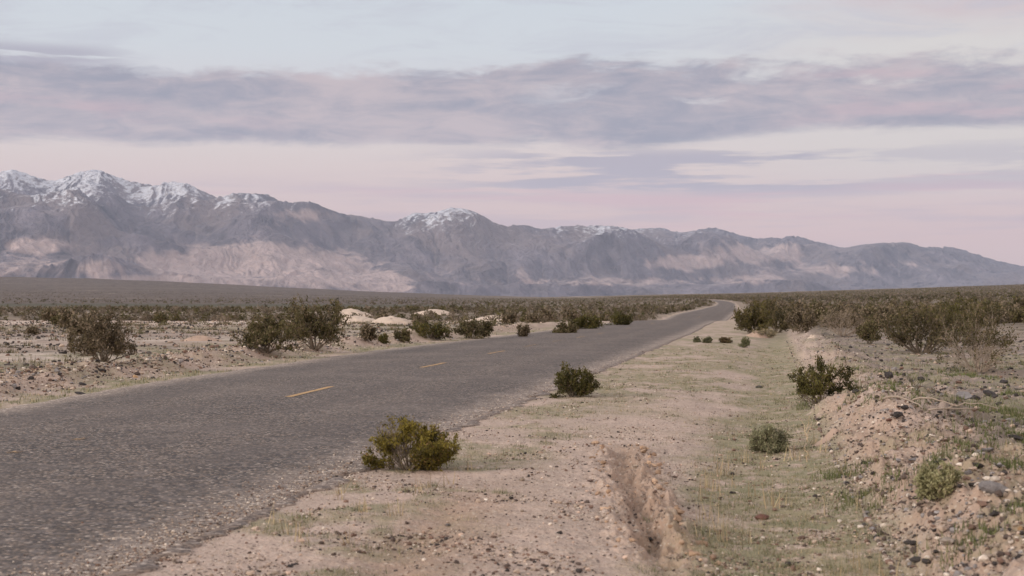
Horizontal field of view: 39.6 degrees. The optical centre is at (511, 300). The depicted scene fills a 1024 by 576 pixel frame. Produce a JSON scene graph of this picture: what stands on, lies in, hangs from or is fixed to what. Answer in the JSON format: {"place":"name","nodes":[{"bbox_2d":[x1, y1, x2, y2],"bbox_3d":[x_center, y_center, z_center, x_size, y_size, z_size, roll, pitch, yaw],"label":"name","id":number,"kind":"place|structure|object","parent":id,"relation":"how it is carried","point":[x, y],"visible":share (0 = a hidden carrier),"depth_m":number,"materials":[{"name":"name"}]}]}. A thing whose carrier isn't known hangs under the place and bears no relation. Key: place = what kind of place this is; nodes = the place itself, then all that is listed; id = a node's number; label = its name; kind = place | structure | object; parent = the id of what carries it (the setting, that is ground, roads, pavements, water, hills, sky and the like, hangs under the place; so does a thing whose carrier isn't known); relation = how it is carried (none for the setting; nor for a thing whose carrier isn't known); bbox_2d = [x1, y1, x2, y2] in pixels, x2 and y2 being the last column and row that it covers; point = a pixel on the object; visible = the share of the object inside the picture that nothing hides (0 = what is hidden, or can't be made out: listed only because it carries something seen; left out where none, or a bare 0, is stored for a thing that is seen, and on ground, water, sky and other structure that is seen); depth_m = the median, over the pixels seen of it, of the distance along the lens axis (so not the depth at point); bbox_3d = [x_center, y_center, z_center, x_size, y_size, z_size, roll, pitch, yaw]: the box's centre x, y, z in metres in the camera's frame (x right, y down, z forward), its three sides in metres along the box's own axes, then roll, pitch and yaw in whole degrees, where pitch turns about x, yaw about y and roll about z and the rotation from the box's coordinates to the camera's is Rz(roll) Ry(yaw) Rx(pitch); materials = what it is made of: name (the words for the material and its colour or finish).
{"place":"outdoors","nodes":[
{"label":"outdoors","id":0,"kind":"place"},
{"bbox_2d":[0,298,737,575],"bbox_3d":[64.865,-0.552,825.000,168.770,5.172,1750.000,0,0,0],"label":"road","id":1,"kind":"structure","parent":0,"point":[107,462],"depth_m":15.87,"materials":[{"name":"grey asphalt"}]},
{"bbox_2d":[0,277,1023,575],"bbox_3d":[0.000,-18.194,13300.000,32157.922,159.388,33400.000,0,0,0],"label":"ground","id":2,"kind":"structure","parent":0,"point":[622,471],"depth_m":13.51,"materials":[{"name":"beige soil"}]},
{"bbox_2d":[24,324,39,334],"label":"desert shrub","id":3,"kind":"object","parent":2,"relation":"on","point":[33,330],"visible":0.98,"depth_m":59.09,"materials":[{"name":"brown plant"}]},
{"bbox_2d":[39,307,58,320],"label":"desert shrub","id":4,"kind":"object","parent":2,"relation":"on","point":[48,314],"visible":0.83,"depth_m":104.96,"materials":[{"name":"green plant"}]},
{"bbox_2d":[50,312,62,324],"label":"desert shrub","id":5,"kind":"object","parent":2,"relation":"on","point":[54,321],"visible":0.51,"depth_m":87.00,"materials":[{"name":"green plant"}]},
{"bbox_2d":[57,307,69,313],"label":"desert shrub","id":6,"kind":"object","parent":2,"relation":"on","point":[62,311],"visible":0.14,"depth_m":120.98,"materials":[{"name":"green plant"}]},
{"bbox_2d":[56,310,74,328],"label":"desert shrub","id":7,"kind":"object","parent":2,"relation":"on","point":[63,320],"visible":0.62,"depth_m":74.11,"materials":[{"name":"green plant"}]},
{"bbox_2d":[65,311,92,335],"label":"desert shrub","id":8,"kind":"object","parent":2,"relation":"on","point":[74,323],"visible":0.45,"depth_m":58.51,"materials":[{"name":"brown plant"}]},
{"bbox_2d":[75,333,92,348],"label":"desert shrub","id":9,"kind":"object","parent":2,"relation":"on","point":[82,336],"visible":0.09,"depth_m":41.17,"materials":[{"name":"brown plant"}]},
{"bbox_2d":[64,306,138,362],"bbox_3d":[-8.611,0.723,29.715,1.534,1.236,1.855,0,0,0],"label":"creosote bush","id":10,"kind":"object","parent":2,"relation":"on","point":[101,335],"visible":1,"depth_m":29.54,"materials":[{"name":"green plant"}]},
{"bbox_2d":[152,311,168,322],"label":"desert shrub","id":11,"kind":"object","parent":2,"relation":"on","point":[160,317],"visible":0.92,"depth_m":97.23,"materials":[{"name":"green plant"}]},
{"bbox_2d":[184,335,218,340],"bbox_3d":[-11.173,1.505,51.376,1.778,0.529,1.423,0,0,0],"label":"earth mound","id":12,"kind":"object","parent":2,"relation":"on","point":[202,338],"visible":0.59,"depth_m":51.00,"materials":[{"name":"beige soil"}]},
{"bbox_2d":[229,312,302,353],"bbox_3d":[-6.450,0.831,36.948,1.725,1.090,1.610,0,0,33],"label":"creosote bush","id":13,"kind":"object","parent":2,"relation":"on","point":[266,332],"visible":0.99,"depth_m":36.79,"materials":[{"name":"green plant"}]},
{"bbox_2d":[284,320,304,339],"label":"desert shrub","id":14,"kind":"object","parent":2,"relation":"on","point":[293,337],"visible":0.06,"depth_m":53.61,"materials":[{"name":"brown plant"}]},
{"bbox_2d":[275,291,351,350],"bbox_3d":[-5.623,0.583,40.877,2.063,1.715,2.023,0,0,-29],"label":"creosote bush","id":15,"kind":"object","parent":2,"relation":"on","point":[310,324],"visible":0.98,"depth_m":40.66,"materials":[{"name":"green plant"}]},
{"bbox_2d":[339,308,372,315],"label":"earth mound","id":16,"kind":"object","parent":2,"relation":"on","point":[346,311],"visible":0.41,"depth_m":152.12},
{"bbox_2d":[342,315,374,322],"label":"earth mound","id":17,"kind":"object","parent":2,"relation":"on","point":[355,318],"visible":0.48,"depth_m":97.23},
{"bbox_2d":[359,322,378,341],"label":"creosote bush","id":18,"kind":"object","parent":2,"relation":"on","point":[366,331],"visible":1,"depth_m":46.70,"materials":[{"name":"green plant"}]},
{"bbox_2d":[374,310,389,319],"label":"desert shrub","id":19,"kind":"object","parent":2,"relation":"on","point":[384,314],"visible":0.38,"depth_m":94.41,"materials":[{"name":"green plant"}]},
{"bbox_2d":[377,333,390,343],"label":"creosote bush","id":20,"kind":"object","parent":2,"relation":"on","point":[384,339],"visible":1,"depth_m":47.74,"materials":[{"name":"green plant"}]},
{"bbox_2d":[372,316,412,323],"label":"earth mound","id":21,"kind":"object","parent":2,"relation":"on","point":[391,319],"visible":0.59,"depth_m":90.20,"materials":[{"name":"beige soil"}]},
{"bbox_2d":[393,327,411,342],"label":"creosote bush","id":22,"kind":"object","parent":2,"relation":"on","point":[404,335],"visible":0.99,"depth_m":49.74,"materials":[{"name":"green plant"}]},
{"bbox_2d":[360,415,461,470],"bbox_3d":[-0.874,1.268,12.626,0.922,0.560,0.935,0,0,-24],"label":"creosote bush","id":23,"kind":"object","parent":2,"relation":"on","point":[431,450],"visible":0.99,"depth_m":12.54,"materials":[{"name":"green plant"}]},
{"bbox_2d":[412,315,429,323],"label":"desert shrub","id":24,"kind":"object","parent":2,"relation":"on","point":[423,320],"visible":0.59,"depth_m":82.48,"materials":[{"name":"green plant"}]},
{"bbox_2d":[404,316,453,339],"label":"creosote bush","id":25,"kind":"object","parent":2,"relation":"on","point":[436,330],"visible":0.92,"depth_m":53.28,"materials":[{"name":"green plant"}]},
{"bbox_2d":[410,309,450,314],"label":"earth mound","id":26,"kind":"object","parent":2,"relation":"on","point":[438,312],"visible":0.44,"depth_m":162.03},
{"bbox_2d":[452,317,497,338],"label":"creosote bush","id":27,"kind":"object","parent":2,"relation":"on","point":[482,330],"visible":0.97,"depth_m":55.92,"materials":[{"name":"green plant"}]},
{"bbox_2d":[465,315,518,321],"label":"earth mound","id":28,"kind":"object","parent":2,"relation":"on","point":[481,318],"visible":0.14,"depth_m":102.80,"materials":[{"name":"beige soil"}]},
{"bbox_2d":[500,309,517,323],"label":"desert shrub","id":29,"kind":"object","parent":2,"relation":"on","point":[509,318],"visible":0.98,"depth_m":88.82,"materials":[{"name":"green plant"}]},
{"bbox_2d":[0,284,1023,327],"bbox_3d":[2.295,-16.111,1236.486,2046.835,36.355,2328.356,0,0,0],"label":"desert scrub","id":30,"kind":"object","parent":2,"relation":"on","point":[645,310],"visible":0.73,"depth_m":249.34,"materials":[{"name":"green plant"}]},
{"bbox_2d":[516,322,529,336],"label":"creosote bush","id":31,"kind":"object","parent":2,"relation":"on","point":[523,331],"visible":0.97,"depth_m":58.12,"materials":[{"name":"green plant"}]},
{"bbox_2d":[524,311,539,322],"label":"desert shrub","id":32,"kind":"object","parent":2,"relation":"on","point":[532,317],"visible":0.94,"depth_m":93.66,"materials":[{"name":"green plant"}]},
{"bbox_2d":[531,310,543,319],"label":"desert shrub","id":33,"kind":"object","parent":2,"relation":"on","point":[540,316],"visible":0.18,"depth_m":96.20,"materials":[{"name":"green plant"}]},
{"bbox_2d":[539,307,556,321],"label":"desert shrub","id":34,"kind":"object","parent":2,"relation":"on","point":[548,314],"visible":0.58,"depth_m":97.90,"materials":[{"name":"green plant"}]},
{"bbox_2d":[558,305,570,320],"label":"desert shrub","id":35,"kind":"object","parent":2,"relation":"on","point":[564,311],"visible":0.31,"depth_m":108.88,"materials":[{"name":"green plant"}]},
{"bbox_2d":[550,321,579,332],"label":"creosote bush","id":36,"kind":"object","parent":2,"relation":"on","point":[564,328],"visible":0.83,"depth_m":64.33,"materials":[{"name":"green plant"}]},
{"bbox_2d":[563,308,578,321],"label":"desert shrub","id":37,"kind":"object","parent":2,"relation":"on","point":[572,314],"visible":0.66,"depth_m":95.54,"materials":[{"name":"green plant"}]},
{"bbox_2d":[549,361,600,397],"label":"creosote bush","id":38,"kind":"object","parent":2,"relation":"on","point":[568,383],"visible":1,"depth_m":21.92,"materials":[{"name":"green plant"}]},
{"bbox_2d":[568,314,603,328],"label":"creosote bush","id":39,"kind":"object","parent":2,"relation":"on","point":[592,322],"visible":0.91,"depth_m":74.12,"materials":[{"name":"green plant"}]},
{"bbox_2d":[599,312,612,320],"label":"desert shrub","id":40,"kind":"object","parent":2,"relation":"on","point":[602,317],"visible":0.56,"depth_m":109.21,"materials":[{"name":"green plant"}]},
{"bbox_2d":[604,308,632,324],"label":"creosote bush","id":41,"kind":"object","parent":2,"relation":"on","point":[621,319],"visible":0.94,"depth_m":84.80,"materials":[{"name":"green plant"}]},
{"bbox_2d":[693,335,700,342],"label":"sage bush","id":42,"kind":"object","parent":2,"relation":"on","point":[696,339],"visible":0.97,"depth_m":51.12,"materials":[{"name":"green plant"}]},
{"bbox_2d":[701,336,712,342],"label":"sage bush","id":43,"kind":"object","parent":2,"relation":"on","point":[709,339],"visible":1,"depth_m":50.15,"materials":[{"name":"green plant"}]},
{"bbox_2d":[718,337,732,342],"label":"creosote bush","id":44,"kind":"object","parent":2,"relation":"on","point":[724,340],"visible":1,"depth_m":50.18,"materials":[{"name":"green plant"}]},
{"bbox_2d":[738,336,750,347],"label":"sage bush","id":45,"kind":"object","parent":2,"relation":"on","point":[744,343],"visible":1,"depth_m":47.05,"materials":[{"name":"green plant"}]},
{"bbox_2d":[730,297,774,333],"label":"creosote bush","id":46,"kind":"object","parent":2,"relation":"on","point":[755,319],"visible":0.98,"depth_m":65.37,"materials":[{"name":"green plant"}]},
{"bbox_2d":[746,331,772,337],"bbox_3d":[10.740,1.607,61.705,1.289,0.600,1.031,0,0,0],"label":"earth mound","id":47,"kind":"object","parent":2,"relation":"on","point":[756,334],"visible":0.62,"depth_m":61.41,"materials":[{"name":"beige soil"}]},
{"bbox_2d":[755,514,768,519],"bbox_3d":[1.844,1.599,10.511,0.103,0.053,0.132,0,0,30],"label":"rock","id":48,"kind":"object","parent":2,"relation":"on","point":[760,516],"visible":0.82,"depth_m":10.47,"materials":[{"name":"brown stone"}]},
{"bbox_2d":[752,328,777,337],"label":"sage bush","id":49,"kind":"object","parent":2,"relation":"on","point":[770,333],"visible":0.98,"depth_m":61.45,"materials":[{"name":"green plant"}]},
{"bbox_2d":[746,423,793,454],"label":"sage bush","id":50,"kind":"object","parent":2,"relation":"on","point":[771,437],"visible":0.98,"depth_m":14.83,"materials":[{"name":"green plant"}]},
{"bbox_2d":[760,295,795,332],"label":"creosote bush","id":51,"kind":"object","parent":2,"relation":"on","point":[781,324],"visible":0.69,"depth_m":69.58,"materials":[{"name":"green plant"}]},
{"bbox_2d":[776,300,785,308],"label":"desert shrub","id":52,"kind":"object","parent":2,"relation":"on","point":[781,304],"visible":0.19,"depth_m":162.29,"materials":[{"name":"green plant"}]},
{"bbox_2d":[784,302,818,332],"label":"creosote bush","id":53,"kind":"object","parent":2,"relation":"on","point":[806,323],"visible":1,"depth_m":57.65,"materials":[{"name":"green plant"}]},
{"bbox_2d":[793,298,816,322],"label":"desert shrub","id":54,"kind":"object","parent":2,"relation":"on","point":[798,304],"visible":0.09,"depth_m":76.61,"materials":[{"name":"brown plant"}]},
{"bbox_2d":[802,416,811,461],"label":"dry stalk","id":55,"kind":"object","parent":2,"relation":"on","point":[807,438],"visible":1,"depth_m":13.77,"materials":[{"name":"plant"}]},
{"bbox_2d":[807,298,822,306],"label":"desert shrub","id":56,"kind":"object","parent":2,"relation":"on","point":[813,302],"visible":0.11,"depth_m":176.32,"materials":[{"name":"green plant"}]},
{"bbox_2d":[811,306,822,320],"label":"desert shrub","id":57,"kind":"object","parent":2,"relation":"on","point":[816,310],"visible":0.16,"depth_m":103.48,"materials":[{"name":"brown plant"}]},
{"bbox_2d":[812,302,828,308],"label":"desert shrub","id":58,"kind":"object","parent":2,"relation":"on","point":[817,305],"visible":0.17,"depth_m":150.69,"materials":[{"name":"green plant"}]},
{"bbox_2d":[786,354,858,403],"bbox_3d":[4.591,1.166,21.104,1.038,0.751,1.114,0,0,0],"label":"creosote bush","id":59,"kind":"object","parent":2,"relation":"on","point":[820,384],"visible":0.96,"depth_m":20.92,"materials":[{"name":"green plant"}]},
{"bbox_2d":[818,308,830,317],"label":"desert shrub","id":60,"kind":"object","parent":2,"relation":"on","point":[826,310],"visible":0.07,"depth_m":93.97,"materials":[{"name":"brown plant"}]},
{"bbox_2d":[813,428,841,445],"bbox_3d":[3.360,1.611,15.245,0.406,0.495,0.325,0,0,0],"label":"earth mound","id":61,"kind":"object","parent":2,"relation":"on","point":[828,436],"visible":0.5,"depth_m":15.19,"materials":[{"name":"beige soil"}]},
{"bbox_2d":[817,306,842,326],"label":"desert shrub","id":62,"kind":"object","parent":2,"relation":"on","point":[835,309],"visible":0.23,"depth_m":74.59,"materials":[{"name":"brown plant"}]},
{"bbox_2d":[816,303,866,335],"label":"dry shrub","id":63,"kind":"object","parent":2,"relation":"on","point":[835,323],"visible":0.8,"depth_m":56.55,"materials":[{"name":"brown plant"}]},
{"bbox_2d":[831,304,856,326],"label":"desert shrub","id":64,"kind":"object","parent":2,"relation":"on","point":[839,309],"visible":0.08,"depth_m":76.30,"materials":[{"name":"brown plant"}]},
{"bbox_2d":[844,310,857,324],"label":"desert shrub","id":65,"kind":"object","parent":2,"relation":"on","point":[853,315],"visible":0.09,"depth_m":79.27,"materials":[{"name":"green plant"}]},
{"bbox_2d":[847,304,864,314],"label":"desert shrub","id":66,"kind":"object","parent":2,"relation":"on","point":[853,308],"visible":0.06,"depth_m":87.53,"materials":[{"name":"green plant"}]},
{"bbox_2d":[853,319,881,343],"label":"creosote bush","id":67,"kind":"object","parent":2,"relation":"on","point":[867,331],"visible":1,"depth_m":46.09,"materials":[{"name":"green plant"}]},
{"bbox_2d":[861,305,876,316],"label":"desert shrub","id":68,"kind":"object","parent":2,"relation":"on","point":[865,311],"visible":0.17,"depth_m":93.11,"materials":[{"name":"green plant"}]},
{"bbox_2d":[867,313,888,325],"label":"desert shrub","id":69,"kind":"object","parent":2,"relation":"on","point":[871,317],"visible":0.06,"depth_m":75.80,"materials":[{"name":"green plant"}]},
{"bbox_2d":[872,313,888,329],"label":"desert shrub","id":70,"kind":"object","parent":2,"relation":"on","point":[876,318],"visible":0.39,"depth_m":70.98,"materials":[{"name":"green plant"}]},
{"bbox_2d":[875,303,894,316],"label":"desert shrub","id":71,"kind":"object","parent":2,"relation":"on","point":[880,310],"visible":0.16,"depth_m":87.49,"materials":[{"name":"green plant"}]},
{"bbox_2d":[884,372,893,378],"bbox_3d":[5.958,1.178,22.495,0.152,0.111,0.142,-2,4,3],"label":"rock","id":72,"kind":"object","parent":2,"relation":"on","point":[888,375],"visible":0.96,"depth_m":22.45,"materials":[{"name":"grey stone"}]},
{"bbox_2d":[882,310,897,325],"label":"desert shrub","id":73,"kind":"object","parent":2,"relation":"on","point":[889,313],"visible":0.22,"depth_m":79.72,"materials":[{"name":"green plant"}]},
{"bbox_2d":[882,299,897,306],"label":"desert shrub","id":74,"kind":"object","parent":2,"relation":"on","point":[891,301],"visible":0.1,"depth_m":185.57,"materials":[{"name":"green plant"}]},
{"bbox_2d":[887,302,908,325],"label":"desert shrub","id":75,"kind":"object","parent":2,"relation":"on","point":[892,308],"visible":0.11,"depth_m":81.78,"materials":[{"name":"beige plant"}]},
{"bbox_2d":[893,411,902,417],"bbox_3d":[3.974,1.176,14.660,0.106,0.074,0.081,0,0,-16],"label":"rock","id":76,"kind":"object","parent":2,"relation":"on","point":[897,414],"visible":1,"depth_m":14.63,"materials":[{"name":"grey stone"}]},
{"bbox_2d":[900,405,908,409],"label":"rock","id":77,"kind":"object","parent":2,"relation":"on","point":[904,407],"visible":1,"depth_m":15.13,"materials":[{"name":"grey stone"}]},
{"bbox_2d":[876,299,968,353],"bbox_3d":[11.270,0.707,38.966,2.507,1.587,2.228,0,0,30],"label":"creosote bush","id":78,"kind":"object","parent":2,"relation":"on","point":[904,337],"visible":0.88,"depth_m":38.78,"materials":[{"name":"green plant"}]},
{"bbox_2d":[912,460,967,504],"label":"sage bush","id":79,"kind":"object","parent":2,"relation":"on","point":[932,484],"visible":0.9,"depth_m":9.19,"materials":[{"name":"green plant"}]},
{"bbox_2d":[883,396,998,410],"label":"dead branch","id":80,"kind":"object","parent":2,"relation":"on","point":[911,401],"visible":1,"depth_m":15.56,"materials":[{"name":"brown wood"}]},
{"bbox_2d":[939,537,955,544],"bbox_3d":[2.524,1.392,8.216,0.089,0.054,0.093,-9,1,-14],"label":"rock","id":81,"kind":"object","parent":2,"relation":"on","point":[947,540],"visible":0.99,"depth_m":8.20,"materials":[{"name":"beige stone"}]},
{"bbox_2d":[930,291,987,341],"bbox_3d":[15.721,0.573,50.180,2.076,1.829,2.290,0,0,-17],"label":"creosote bush","id":82,"kind":"object","parent":2,"relation":"on","point":[954,310],"visible":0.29,"depth_m":50.03,"materials":[{"name":"green plant"}]},
{"bbox_2d":[956,391,972,399],"bbox_3d":[6.178,1.302,19.406,0.174,0.120,0.226,0,0,-41],"label":"rock","id":83,"kind":"object","parent":2,"relation":"on","point":[964,395],"visible":0.72,"depth_m":19.38,"materials":[{"name":"grey stone"}]},
{"bbox_2d":[963,470,971,474],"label":"rock","id":84,"kind":"object","parent":2,"relation":"on","point":[968,472],"visible":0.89,"depth_m":9.56,"materials":[{"name":"grey stone"}]},
{"bbox_2d":[970,395,980,399],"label":"rock","id":85,"kind":"object","parent":2,"relation":"on","point":[975,397],"visible":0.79,"depth_m":19.12,"materials":[{"name":"stone"}]},
{"bbox_2d":[932,292,1019,372],"bbox_3d":[9.018,0.674,27.660,1.638,1.713,1.766,0,0,14],"label":"dry shrub","id":86,"kind":"object","parent":2,"relation":"on","point":[979,335],"visible":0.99,"depth_m":27.61,"materials":[{"name":"brown plant"}]},
{"bbox_2d":[972,462,983,468],"bbox_3d":[3.180,1.126,9.720,0.080,0.048,0.075,10,11,38],"label":"rock","id":87,"kind":"object","parent":2,"relation":"on","point":[980,465],"visible":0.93,"depth_m":9.70,"materials":[{"name":"grey stone"}]},
{"bbox_2d":[973,298,1002,326],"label":"desert shrub","id":88,"kind":"object","parent":2,"relation":"on","point":[985,304],"visible":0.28,"depth_m":77.04,"materials":[{"name":"green plant"}]},
{"bbox_2d":[982,447,993,451],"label":"rock","id":89,"kind":"object","parent":2,"relation":"on","point":[988,449],"visible":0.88,"depth_m":10.51,"materials":[{"name":"grey stone"}]},
{"bbox_2d":[983,390,995,395],"bbox_3d":[6.859,1.334,20.434,0.220,0.094,0.232,9,-2,-7],"label":"rock","id":90,"kind":"object","parent":2,"relation":"on","point":[988,392],"visible":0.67,"depth_m":20.36,"materials":[{"name":"grey stone"}]},
{"bbox_2d":[978,481,1011,493],"bbox_3d":[3.043,1.191,8.971,0.215,0.105,0.168,16,4,-3],"label":"rock","id":91,"kind":"object","parent":2,"relation":"on","point":[991,487],"visible":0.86,"depth_m":8.91,"materials":[{"name":"grey stone"}]},
{"bbox_2d":[997,303,1004,311],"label":"desert shrub","id":92,"kind":"object","parent":2,"relation":"on","point":[1000,307],"visible":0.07,"depth_m":99.49,"materials":[{"name":"green plant"}]},
{"bbox_2d":[999,310,1011,323],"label":"desert shrub","id":93,"kind":"object","parent":2,"relation":"on","point":[1007,317],"visible":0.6,"depth_m":93.39,"materials":[{"name":"green plant"}]},
{"bbox_2d":[1008,308,1023,322],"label":"desert shrub","id":94,"kind":"object","parent":2,"relation":"on","point":[1017,316],"visible":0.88,"depth_m":95.96,"materials":[{"name":"green plant"}]},
{"bbox_2d":[1008,434,1023,440],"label":"rock","id":95,"kind":"object","parent":2,"relation":"on","point":[1017,437],"visible":0.92,"depth_m":14.15,"materials":[{"name":"grey stone"}]},
{"bbox_2d":[1011,296,1023,306],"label":"desert shrub","id":96,"kind":"object","parent":2,"relation":"on","point":[1017,301],"visible":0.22,"depth_m":170.52,"materials":[{"name":"green plant"}]},
{"bbox_2d":[1014,299,1023,307],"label":"desert shrub","id":97,"kind":"object","parent":2,"relation":"on","point":[1019,304],"visible":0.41,"depth_m":161.04,"materials":[{"name":"green plant"}]},
{"bbox_2d":[0,169,1023,296],"bbox_3d":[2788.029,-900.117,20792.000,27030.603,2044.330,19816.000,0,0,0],"label":"mountains","id":98,"kind":"structure","parent":0,"point":[98,224],"depth_m":17956.77,"materials":[{"name":"grey stone"}]},
{"bbox_2d":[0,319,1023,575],"bbox_3d":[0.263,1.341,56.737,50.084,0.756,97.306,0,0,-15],"label":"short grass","id":99,"kind":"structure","parent":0,"point":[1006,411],"depth_m":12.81,"materials":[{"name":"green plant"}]},
{"bbox_2d":[0,0,1023,265],"label":"sky","id":100,"kind":"structure","parent":0,"point":[839,123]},
{"bbox_2d":[268,432,928,575],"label":"dry grass","id":101,"kind":"structure","parent":0,"point":[700,488],"depth_m":10.27,"materials":[{"name":"plant"}]}
]}

